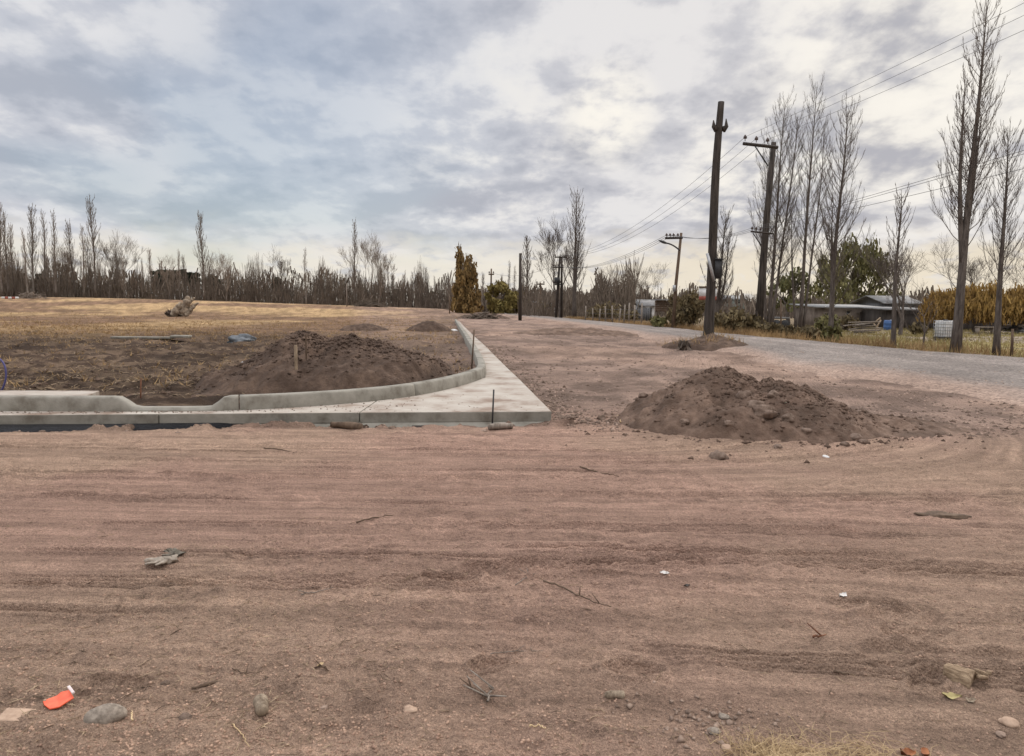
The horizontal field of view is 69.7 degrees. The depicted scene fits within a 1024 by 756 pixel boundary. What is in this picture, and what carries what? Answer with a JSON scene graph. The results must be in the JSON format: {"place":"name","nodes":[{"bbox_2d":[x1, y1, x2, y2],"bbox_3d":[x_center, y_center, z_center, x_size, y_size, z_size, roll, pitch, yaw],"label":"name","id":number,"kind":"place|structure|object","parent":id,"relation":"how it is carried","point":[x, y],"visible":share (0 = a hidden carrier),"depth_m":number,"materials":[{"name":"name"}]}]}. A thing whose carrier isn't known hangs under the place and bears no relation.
{"place":"outdoors","nodes":[
{"label":"outdoors","id":0,"kind":"place"},
{"bbox_2d":[0,303,470,390],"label":"dry grass","id":1,"kind":"structure","parent":0,"point":[123,330],"depth_m":32.60,"materials":[{"name":"plant"}]},
{"bbox_2d":[0,296,1023,755],"bbox_3d":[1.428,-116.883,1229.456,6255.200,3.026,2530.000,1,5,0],"label":"ground","id":2,"kind":"structure","parent":0,"point":[198,464],"depth_m":4.63,"materials":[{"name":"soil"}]},
{"bbox_2d":[0,202,9,296],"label":"poplar tree","id":3,"kind":"object","parent":2,"relation":"on","point":[1,245],"visible":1,"depth_m":174.34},
{"bbox_2d":[1,211,13,296],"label":"poplar tree","id":4,"kind":"object","parent":2,"relation":"on","point":[8,264],"visible":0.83,"depth_m":178.14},
{"bbox_2d":[6,222,20,296],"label":"poplar tree","id":5,"kind":"object","parent":2,"relation":"on","point":[10,248],"visible":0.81,"depth_m":181.97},
{"bbox_2d":[0,708,35,721],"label":"brick","id":6,"kind":"object","parent":2,"relation":"on","point":[10,714],"visible":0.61,"depth_m":2.84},
{"bbox_2d":[20,203,39,293],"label":"poplar tree","id":7,"kind":"object","parent":2,"relation":"on","point":[31,220],"visible":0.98,"depth_m":178.79,"materials":[{"name":"brown plant"}]},
{"bbox_2d":[38,210,49,295],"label":"poplar tree","id":8,"kind":"object","parent":2,"relation":"on","point":[41,254],"visible":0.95,"depth_m":183.01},
{"bbox_2d":[0,390,99,395],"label":"footpath slab","id":9,"kind":"structure","parent":2,"relation":"on","point":[19,392],"depth_m":10.74,"materials":[{"name":"concrete"}]},
{"bbox_2d":[48,210,61,296],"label":"poplar tree","id":10,"kind":"object","parent":2,"relation":"on","point":[53,254],"visible":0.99,"depth_m":175.83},
{"bbox_2d":[43,685,74,709],"bbox_3d":[-1.815,1.280,2.947,0.086,0.047,0.099,6,7,43],"label":"plastic shard","id":11,"kind":"object","parent":2,"relation":"on","point":[60,699],"visible":1,"depth_m":2.95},
{"bbox_2d":[63,218,78,296],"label":"poplar tree","id":12,"kind":"object","parent":2,"relation":"on","point":[69,246],"visible":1,"depth_m":179.94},
{"bbox_2d":[77,225,86,297],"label":"poplar tree","id":13,"kind":"object","parent":2,"relation":"on","point":[84,265],"visible":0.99,"depth_m":177.21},
{"bbox_2d":[82,193,105,297],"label":"poplar tree","id":14,"kind":"object","parent":2,"relation":"on","point":[94,234],"visible":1,"depth_m":173.59,"materials":[{"name":"plant"}]},
{"bbox_2d":[83,703,127,723],"bbox_3d":[-1.562,1.301,2.829,0.153,0.084,0.100,-1,6,-18],"label":"river stone","id":15,"kind":"object","parent":2,"relation":"on","point":[107,713],"visible":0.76,"depth_m":2.80,"materials":[{"name":"stone"}]},
{"bbox_2d":[99,232,127,297],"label":"bare tree","id":16,"kind":"object","parent":2,"relation":"on","point":[107,251],"visible":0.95,"depth_m":178.51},
{"bbox_2d":[0,423,236,431],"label":"plastic sheet","id":17,"kind":"object","parent":2,"relation":"on","point":[53,427],"visible":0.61,"depth_m":9.60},
{"bbox_2d":[99,236,144,295],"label":"bare tree","id":18,"kind":"object","parent":2,"relation":"on","point":[128,247],"visible":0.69,"depth_m":182.02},
{"bbox_2d":[110,335,191,338],"bbox_3d":[-12.500,-1.426,25.505,2.560,0.125,0.500,0,5,-8],"label":"concrete strip","id":19,"kind":"object","parent":2,"relation":"on","point":[150,337],"visible":0.98,"depth_m":25.38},
{"bbox_2d":[144,554,178,565],"bbox_3d":[-2.150,1.124,4.514,0.192,0.045,0.133,-3,6,-32],"label":"work glove","id":20,"kind":"object","parent":2,"relation":"on","point":[156,561],"visible":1,"depth_m":4.51,"materials":[{"name":"fabric"}]},
{"bbox_2d":[158,254,182,298],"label":"bare tree","id":21,"kind":"object","parent":2,"relation":"on","point":[166,272],"visible":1,"depth_m":176.49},
{"bbox_2d":[165,296,198,316],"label":"tree stump","id":22,"kind":"object","parent":2,"relation":"on","point":[185,308],"visible":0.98,"depth_m":69.23,"materials":[{"name":"brown wood"}]},
{"bbox_2d":[195,211,208,300],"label":"poplar tree","id":23,"kind":"object","parent":2,"relation":"on","point":[200,237],"visible":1,"depth_m":176.64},
{"bbox_2d":[192,251,224,300],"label":"bare tree","id":24,"kind":"object","parent":2,"relation":"on","point":[218,273],"visible":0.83,"depth_m":180.87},
{"bbox_2d":[213,252,234,300],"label":"bare tree","id":25,"kind":"object","parent":2,"relation":"on","point":[228,272],"visible":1,"depth_m":173.86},
{"bbox_2d":[0,247,455,308],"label":"undergrowth","id":26,"kind":"object","parent":2,"relation":"on","point":[250,290],"visible":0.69,"depth_m":184.94,"materials":[{"name":"plant"}]},
{"bbox_2d":[0,333,466,397],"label":"soil crumbs","id":27,"kind":"object","parent":2,"relation":"on","point":[99,379],"visible":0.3,"depth_m":16.23,"materials":[{"name":"soil"}]},
{"bbox_2d":[0,324,472,398],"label":"dry stalks","id":28,"kind":"object","parent":2,"relation":"on","point":[203,352],"visible":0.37,"depth_m":16.42,"materials":[{"name":"plant"}]},
{"bbox_2d":[227,334,256,342],"bbox_3d":[-9.169,-1.232,24.935,0.921,0.558,0.903,1,5,0],"label":"tarp bundle","id":29,"kind":"object","parent":2,"relation":"on","point":[240,337],"visible":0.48,"depth_m":24.77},
{"bbox_2d":[253,694,268,716],"bbox_3d":[-0.990,1.287,2.904,0.058,0.060,0.115,-2,6,-23],"label":"rounded stone","id":30,"kind":"object","parent":2,"relation":"on","point":[260,703],"visible":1,"depth_m":2.87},
{"bbox_2d":[0,319,550,427],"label":"concrete kerb","id":31,"kind":"structure","parent":2,"relation":"on","point":[484,378],"depth_m":10.36,"materials":[{"name":"concrete"}]},
{"bbox_2d":[0,394,537,413],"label":"soil crumbs","id":32,"kind":"object","parent":31,"relation":"on","point":[222,410],"visible":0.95,"depth_m":10.03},
{"bbox_2d":[263,246,290,302],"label":"bare tree","id":33,"kind":"object","parent":2,"relation":"on","point":[280,263],"visible":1,"depth_m":181.19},
{"bbox_2d":[126,331,456,397],"bbox_3d":[-3.425,-0.063,14.518,6.994,1.718,4.394,1,5,0],"label":"dirt mound","id":34,"kind":"object","parent":2,"relation":"on","point":[280,380],"visible":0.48,"depth_m":12.94,"materials":[{"name":"soil"}]},
{"bbox_2d":[45,330,565,395],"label":"soil crumbs","id":35,"kind":"object","parent":2,"relation":"on","point":[323,341],"visible":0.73,"depth_m":13.69,"materials":[{"name":"soil"}]},
{"bbox_2d":[330,422,362,429],"bbox_3d":[-2.168,0.636,9.654,0.414,0.136,0.118,1,5,8],"label":"log","id":36,"kind":"object","parent":2,"relation":"on","point":[350,425],"visible":0.95,"depth_m":9.61,"materials":[{"name":"brown wood"}]},
{"bbox_2d":[349,220,358,305],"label":"poplar tree","id":37,"kind":"object","parent":2,"relation":"on","point":[354,266],"visible":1,"depth_m":178.81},
{"bbox_2d":[336,233,381,301],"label":"bare tree","id":38,"kind":"object","parent":2,"relation":"on","point":[363,248],"visible":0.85,"depth_m":181.76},
{"bbox_2d":[340,323,387,330],"bbox_3d":[-7.429,-2.442,37.222,3.400,0.664,2.600,1,5,0],"label":"soil heap","id":39,"kind":"object","parent":2,"relation":"on","point":[364,327],"visible":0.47,"depth_m":36.77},
{"bbox_2d":[364,236,396,303],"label":"bare tree","id":40,"kind":"object","parent":2,"relation":"on","point":[382,259],"visible":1,"depth_m":175.17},
{"bbox_2d":[405,321,452,331],"bbox_3d":[-4.234,-2.497,37.325,3.160,0.828,2.440,1,5,0],"label":"soil heap","id":41,"kind":"object","parent":2,"relation":"on","point":[428,326],"visible":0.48,"depth_m":36.84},
{"bbox_2d":[450,266,476,313],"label":"gold poplar","id":42,"kind":"object","parent":2,"relation":"on","point":[458,289],"visible":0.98,"depth_m":118.52,"materials":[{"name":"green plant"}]},
{"bbox_2d":[463,256,483,312],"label":"gold poplar","id":43,"kind":"object","parent":2,"relation":"on","point":[473,274],"visible":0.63,"depth_m":119.66,"materials":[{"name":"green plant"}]},
{"bbox_2d":[463,670,506,701],"bbox_3d":[-0.102,1.288,3.048,0.238,0.065,0.103,4,6,29],"label":"dry twig","id":44,"kind":"object","parent":2,"relation":"on","point":[487,695],"visible":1,"depth_m":3.04,"materials":[{"name":"grey wood"}]},
{"bbox_2d":[483,279,518,313],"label":"leafy tree","id":45,"kind":"object","parent":2,"relation":"on","point":[507,302],"visible":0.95,"depth_m":125.87,"materials":[{"name":"green plant"}]},
{"bbox_2d":[0,424,1023,755],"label":"soil crumbs","id":46,"kind":"object","parent":2,"relation":"on","point":[218,742],"visible":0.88,"depth_m":3.13,"materials":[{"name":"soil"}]},
{"bbox_2d":[446,282,578,313],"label":"undergrowth","id":47,"kind":"object","parent":2,"relation":"on","point":[451,295],"visible":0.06,"depth_m":152.99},
{"bbox_2d":[518,253,521,320],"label":"utility pole","id":48,"kind":"object","parent":2,"relation":"on","point":[520,292],"visible":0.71,"depth_m":69.30,"materials":[{"name":"brown wood"}]},
{"bbox_2d":[522,235,535,300],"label":"poplar tree","id":49,"kind":"object","parent":2,"relation":"on","point":[526,250],"visible":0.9,"depth_m":124.82,"materials":[{"name":"brown plant"}]},
{"bbox_2d":[487,345,617,424],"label":"soil crumbs","id":50,"kind":"object","parent":2,"relation":"on","point":[550,394],"visible":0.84,"depth_m":13.30,"materials":[{"name":"soil"}]},
{"bbox_2d":[517,272,594,316],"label":"undergrowth","id":51,"kind":"object","parent":2,"relation":"on","point":[527,307],"visible":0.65,"depth_m":100.67,"materials":[{"name":"plant"}]},
{"bbox_2d":[531,211,583,317],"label":"bare tree","id":52,"kind":"object","parent":2,"relation":"on","point":[550,241],"visible":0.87,"depth_m":87.78,"materials":[{"name":"brown plant"}]},
{"bbox_2d":[553,254,566,317],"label":"utility pole","id":53,"kind":"object","parent":2,"relation":"on","point":[557,280],"visible":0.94,"depth_m":83.78,"materials":[{"name":"brown wood"}]},
{"bbox_2d":[560,186,589,316],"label":"poplar tree","id":54,"kind":"object","parent":2,"relation":"on","point":[577,244],"visible":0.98,"depth_m":82.53,"materials":[{"name":"brown plant"}]},
{"bbox_2d":[513,327,638,336],"bbox_3d":[2.835,-2.006,33.683,7.120,0.636,5.200,1,5,0],"label":"soil heap","id":55,"kind":"object","parent":2,"relation":"on","point":[581,331],"visible":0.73,"depth_m":32.65,"materials":[{"name":"soil"}]},
{"bbox_2d":[594,297,622,320],"bbox_3d":[8.406,-5.980,64.321,2.631,2.395,2.467,2,6,14],"label":"shrub","id":56,"kind":"object","parent":2,"relation":"on","point":[608,312],"visible":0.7,"depth_m":64.01,"materials":[{"name":"green plant"}]},
{"bbox_2d":[585,303,642,322],"bbox_3d":[7.958,-5.262,59.954,0.278,1.671,16.885,0,5,-8],"label":"fence","id":57,"kind":"object","parent":2,"relation":"on","point":[612,309],"visible":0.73,"depth_m":56.89,"materials":[{"name":"grey wood"}]},
{"bbox_2d":[589,255,643,319],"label":"undergrowth","id":58,"kind":"object","parent":2,"relation":"on","point":[622,294],"visible":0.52,"depth_m":76.20,"materials":[{"name":"plant"}]},
{"bbox_2d":[635,299,655,316],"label":"white shed","id":59,"kind":"structure","parent":2,"relation":"on","point":[650,304],"depth_m":85.69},
{"bbox_2d":[631,262,671,298],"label":"bare tree","id":60,"kind":"object","parent":2,"relation":"on","point":[646,276],"visible":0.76,"depth_m":123.90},
{"bbox_2d":[658,233,682,327],"bbox_3d":[9.174,-5.601,42.978,1.429,5.715,0.486,1,5,0],"label":"utility pole","id":61,"kind":"object","parent":2,"relation":"on","point":[675,283],"visible":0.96,"depth_m":42.95,"materials":[{"name":"brown wood"}]},
{"bbox_2d":[665,302,691,326],"bbox_3d":[9.976,-3.829,44.119,1.834,1.979,2.060,5,7,38],"label":"shrub","id":62,"kind":"object","parent":2,"relation":"on","point":[681,317],"visible":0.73,"depth_m":43.77,"materials":[{"name":"green plant"}]},
{"bbox_2d":[668,283,704,328],"bbox_3d":[10.761,-4.472,44.646,2.452,3.179,2.516,5,7,38],"label":"shrub","id":63,"kind":"object","parent":2,"relation":"on","point":[693,304],"visible":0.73,"depth_m":43.85,"materials":[{"name":"green plant"}]},
{"bbox_2d":[589,680,800,749],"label":"gravel crumbs","id":64,"kind":"object","parent":2,"relation":"on","point":[729,722],"visible":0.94,"depth_m":2.89,"materials":[{"name":"gravel"}]},
{"bbox_2d":[661,333,748,350],"bbox_3d":[6.689,-1.090,24.748,4.590,0.849,3.375,1,5,0],"label":"dirt mound","id":65,"kind":"object","parent":2,"relation":"on","point":[722,342],"visible":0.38,"depth_m":23.91,"materials":[{"name":"soil"}]},
{"bbox_2d":[703,101,727,334],"bbox_3d":[6.705,-4.974,24.225,0.583,8.085,0.699,2,6,13],"label":"utility pole","id":66,"kind":"object","parent":65,"relation":"on","point":[714,268],"visible":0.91,"depth_m":24.26,"materials":[{"name":"brown wood"}]},
{"bbox_2d":[699,205,738,313],"bbox_3d":[13.144,-7.034,46.568,2.371,7.966,1.970,1,5,0],"label":"poplar tree","id":67,"kind":"object","parent":2,"relation":"on","point":[719,300],"visible":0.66,"depth_m":46.60,"materials":[{"name":"brown plant"}]},
{"bbox_2d":[716,304,752,330],"bbox_3d":[10.850,-2.966,36.344,1.789,1.755,1.631,-2,6,-22],"label":"shrub","id":68,"kind":"object","parent":2,"relation":"on","point":[734,319],"visible":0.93,"depth_m":36.02,"materials":[{"name":"green plant"}]},
{"bbox_2d":[745,311,765,330],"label":"shrub","id":69,"kind":"object","parent":2,"relation":"on","point":[756,320],"visible":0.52,"depth_m":36.29,"materials":[{"name":"green plant"}]},
{"bbox_2d":[489,335,1023,436],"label":"soil crumbs","id":70,"kind":"object","parent":2,"relation":"on","point":[960,417],"visible":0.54,"depth_m":12.62,"materials":[{"name":"soil"}]},
{"bbox_2d":[743,135,777,331],"bbox_3d":[12.780,-7.429,38.649,1.851,10.297,0.705,1,5,0],"label":"utility pole","id":71,"kind":"object","parent":2,"relation":"on","point":[773,147],"visible":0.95,"depth_m":38.56,"materials":[{"name":"brown wood"}]},
{"bbox_2d":[757,319,783,335],"bbox_3d":[11.717,-2.251,33.114,1.296,0.964,0.982,1,5,0],"label":"shrub","id":72,"kind":"object","parent":2,"relation":"on","point":[767,326],"visible":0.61,"depth_m":32.89,"materials":[{"name":"green plant"}]},
{"bbox_2d":[542,365,1008,462],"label":"soil crumbs","id":73,"kind":"object","parent":2,"relation":"on","point":[759,385],"visible":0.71,"depth_m":9.85,"materials":[{"name":"soil"}]},
{"bbox_2d":[747,84,810,322],"bbox_3d":[15.969,-10.080,44.259,3.549,14.545,3.441,1,5,0],"label":"poplar tree","id":74,"kind":"object","parent":2,"relation":"on","point":[768,317],"visible":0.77,"depth_m":44.08,"materials":[{"name":"brown plant"}]},
{"bbox_2d":[766,266,814,321],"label":"leafy tree","id":75,"kind":"object","parent":2,"relation":"on","point":[784,285],"visible":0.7,"depth_m":71.80,"materials":[{"name":"green plant"}]},
{"bbox_2d":[565,316,1023,356],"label":"verge grass","id":76,"kind":"structure","parent":2,"relation":"on","point":[750,332],"depth_m":27.06,"materials":[{"name":"plant"}]},
{"bbox_2d":[577,280,1012,317],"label":"undergrowth","id":77,"kind":"object","parent":2,"relation":"on","point":[749,303],"visible":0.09,"depth_m":127.11,"materials":[{"name":"plant"}]},
{"bbox_2d":[618,368,973,443],"bbox_3d":[3.793,0.394,10.601,6.080,1.097,4.040,1,5,0],"label":"dirt mound","id":78,"kind":"object","parent":2,"relation":"on","point":[755,429],"visible":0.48,"depth_m":9.63,"materials":[{"name":"soil"}]},
{"bbox_2d":[753,404,778,418],"bbox_3d":[3.241,0.441,9.469,0.380,0.206,0.281,4,6,28],"label":"dirt clod","id":79,"kind":"object","parent":78,"relation":"on","point":[765,411],"visible":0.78,"depth_m":9.38,"materials":[{"name":"soil"}]},
{"bbox_2d":[796,322,820,340],"bbox_3d":[11.806,-1.785,29.159,0.890,0.827,0.800,-3,7,-37],"label":"shrub","id":80,"kind":"object","parent":2,"relation":"on","point":[812,331],"visible":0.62,"depth_m":28.93,"materials":[{"name":"green plant"}]},
{"bbox_2d":[781,75,836,329],"bbox_3d":[17.677,-10.396,43.686,2.586,15.331,2.630,-4,7,-43],"label":"poplar tree","id":81,"kind":"object","parent":2,"relation":"on","point":[802,320],"visible":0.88,"depth_m":43.77,"materials":[{"name":"brown plant"}]},
{"bbox_2d":[685,717,957,755],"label":"dry straw","id":82,"kind":"object","parent":2,"relation":"on","point":[773,751],"visible":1,"depth_m":2.68,"materials":[{"name":"plant"}]},
{"bbox_2d":[814,309,840,330],"bbox_3d":[17.340,-3.094,40.563,1.495,1.369,1.281,-1,6,-16],"label":"shrub","id":83,"kind":"object","parent":2,"relation":"on","point":[818,324],"visible":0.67,"depth_m":40.33,"materials":[{"name":"green plant"}]},
{"bbox_2d":[800,252,860,303],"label":"leafy tree","id":84,"kind":"object","parent":2,"relation":"on","point":[819,291],"visible":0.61,"depth_m":67.14,"materials":[{"name":"green plant"}]},
{"bbox_2d":[821,323,843,341],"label":"shrub","id":85,"kind":"object","parent":2,"relation":"on","point":[829,331],"visible":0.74,"depth_m":27.51,"materials":[{"name":"green plant"}]},
{"bbox_2d":[789,304,878,326],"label":"farm house","id":86,"kind":"structure","parent":2,"relation":"on","point":[854,310],"depth_m":55.93,"materials":[{"name":"grey wood"}]},
{"bbox_2d":[804,90,870,341],"bbox_3d":[12.060,-5.859,27.385,2.312,9.260,2.101,1,5,0],"label":"poplar tree","id":87,"kind":"object","parent":2,"relation":"on","point":[832,253],"visible":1,"depth_m":27.26,"materials":[{"name":"brown plant"}]},
{"bbox_2d":[837,313,859,330],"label":"shrub","id":88,"kind":"object","parent":2,"relation":"on","point":[846,319],"visible":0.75,"depth_m":43.93,"materials":[{"name":"green plant"}]},
{"bbox_2d":[819,232,901,303],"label":"leafy tree","id":89,"kind":"object","parent":2,"relation":"on","point":[862,268],"visible":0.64,"depth_m":72.10,"materials":[{"name":"green plant"}]},
{"bbox_2d":[843,321,882,332],"bbox_3d":[18.765,-2.694,39.061,2.088,0.662,1.191,1,5,0],"label":"board pile","id":90,"kind":"object","parent":2,"relation":"on","point":[863,323],"visible":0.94,"depth_m":39.08,"materials":[{"name":"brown wood"}]},
{"bbox_2d":[845,230,923,334],"bbox_3d":[19.184,-4.966,38.055,3.666,5.627,2.532,0,5,-8],"label":"bare tree","id":91,"kind":"object","parent":2,"relation":"on","point":[884,283],"visible":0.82,"depth_m":37.73,"materials":[{"name":"brown plant"}]},
{"bbox_2d":[850,295,923,307],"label":"barn","id":92,"kind":"structure","parent":2,"relation":"on","point":[873,300],"depth_m":65.33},
{"bbox_2d":[758,324,1023,356],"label":"yard grass","id":93,"kind":"structure","parent":2,"relation":"on","point":[930,335],"depth_m":31.92,"materials":[{"name":"plant"}]},
{"bbox_2d":[859,307,934,329],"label":"shed","id":94,"kind":"structure","parent":2,"relation":"on","point":[885,313],"depth_m":52.24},
{"bbox_2d":[883,182,915,343],"bbox_3d":[13.051,-3.742,24.937,0.897,5.638,0.916,4,6,29],"label":"poplar tree","id":95,"kind":"object","parent":2,"relation":"on","point":[894,309],"visible":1,"depth_m":24.89,"materials":[{"name":"brown plant"}]},
{"bbox_2d":[888,271,940,349],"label":"bare tree","id":96,"kind":"object","parent":2,"relation":"on","point":[923,328],"visible":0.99,"depth_m":24.36,"materials":[{"name":"brown plant"}]},
{"bbox_2d":[906,511,971,518],"bbox_3d":[3.396,1.096,5.848,0.484,0.067,0.211,2,6,12],"label":"bark slab","id":97,"kind":"object","parent":2,"relation":"on","point":[940,514],"depth_m":5.80,"materials":[{"name":"brown wood"}]},
{"bbox_2d":[916,286,968,323],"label":"yellow willow","id":98,"kind":"object","parent":2,"relation":"on","point":[939,293],"visible":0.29,"depth_m":46.40,"materials":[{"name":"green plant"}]},
{"bbox_2d":[933,319,952,339],"bbox_3d":[19.003,-2.117,32.313,0.641,0.910,0.641,-1,6,-18],"label":"water tank","id":99,"kind":"object","parent":2,"relation":"on","point":[943,328],"visible":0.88,"depth_m":32.09,"materials":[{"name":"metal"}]},
{"bbox_2d":[915,234,995,287],"bbox_3d":[33.256,-7.201,55.100,7.303,7.161,4.386,-2,6,-23],"label":"bare tree","id":100,"kind":"object","parent":2,"relation":"on","point":[974,272],"visible":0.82,"depth_m":55.12,"materials":[{"name":"brown plant"}]},
{"bbox_2d":[942,663,991,688],"bbox_3d":[2.005,1.297,3.247,0.195,0.068,0.155,-4,7,-42],"label":"wood block","id":101,"kind":"object","parent":2,"relation":"on","point":[965,677],"depth_m":3.20,"materials":[{"name":"wood"}]},
{"bbox_2d":[928,0,1010,352],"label":"poplar tree","id":102,"kind":"object","parent":2,"relation":"on","point":[964,224],"visible":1,"depth_m":22.62,"materials":[{"name":"brown plant"}]},
{"bbox_2d":[935,280,1016,332],"bbox_3d":[27.637,-4.239,43.775,4.450,3.294,3.654,1,5,0],"label":"yellow willow","id":103,"kind":"object","parent":2,"relation":"on","point":[979,303],"visible":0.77,"depth_m":42.79,"materials":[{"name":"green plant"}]},
{"bbox_2d":[948,251,1023,286],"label":"bare tree","id":104,"kind":"object","parent":2,"relation":"on","point":[968,271],"visible":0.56,"depth_m":55.95,"materials":[{"name":"brown plant"}]},
{"bbox_2d":[963,318,1023,331],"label":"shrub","id":105,"kind":"object","parent":2,"relation":"on","point":[967,326],"visible":0.22,"depth_m":49.85,"materials":[{"name":"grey plant"}]},
{"bbox_2d":[977,119,1023,355],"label":"poplar tree","id":106,"kind":"object","parent":2,"relation":"on","point":[998,306],"visible":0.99,"depth_m":22.46,"materials":[{"name":"brown plant"}]},
{"bbox_2d":[980,282,1023,333],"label":"yellow willow","id":107,"kind":"object","parent":2,"relation":"on","point":[1018,295],"visible":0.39,"depth_m":42.84,"materials":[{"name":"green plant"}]},
{"bbox_2d":[998,716,1019,727],"bbox_3d":[1.938,1.342,2.867,0.077,0.034,0.064,3,6,19],"label":"pebble","id":108,"kind":"object","parent":2,"relation":"on","point":[1010,722],"visible":1,"depth_m":2.85,"materials":[{"name":"stone"}]},
{"bbox_2d":[0,0,1023,309],"label":"sky","id":109,"kind":"structure","parent":0,"point":[431,126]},
{"bbox_2d":[495,313,1023,405],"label":"gravel road","id":110,"kind":"structure","parent":0,"point":[947,371],"depth_m":19.41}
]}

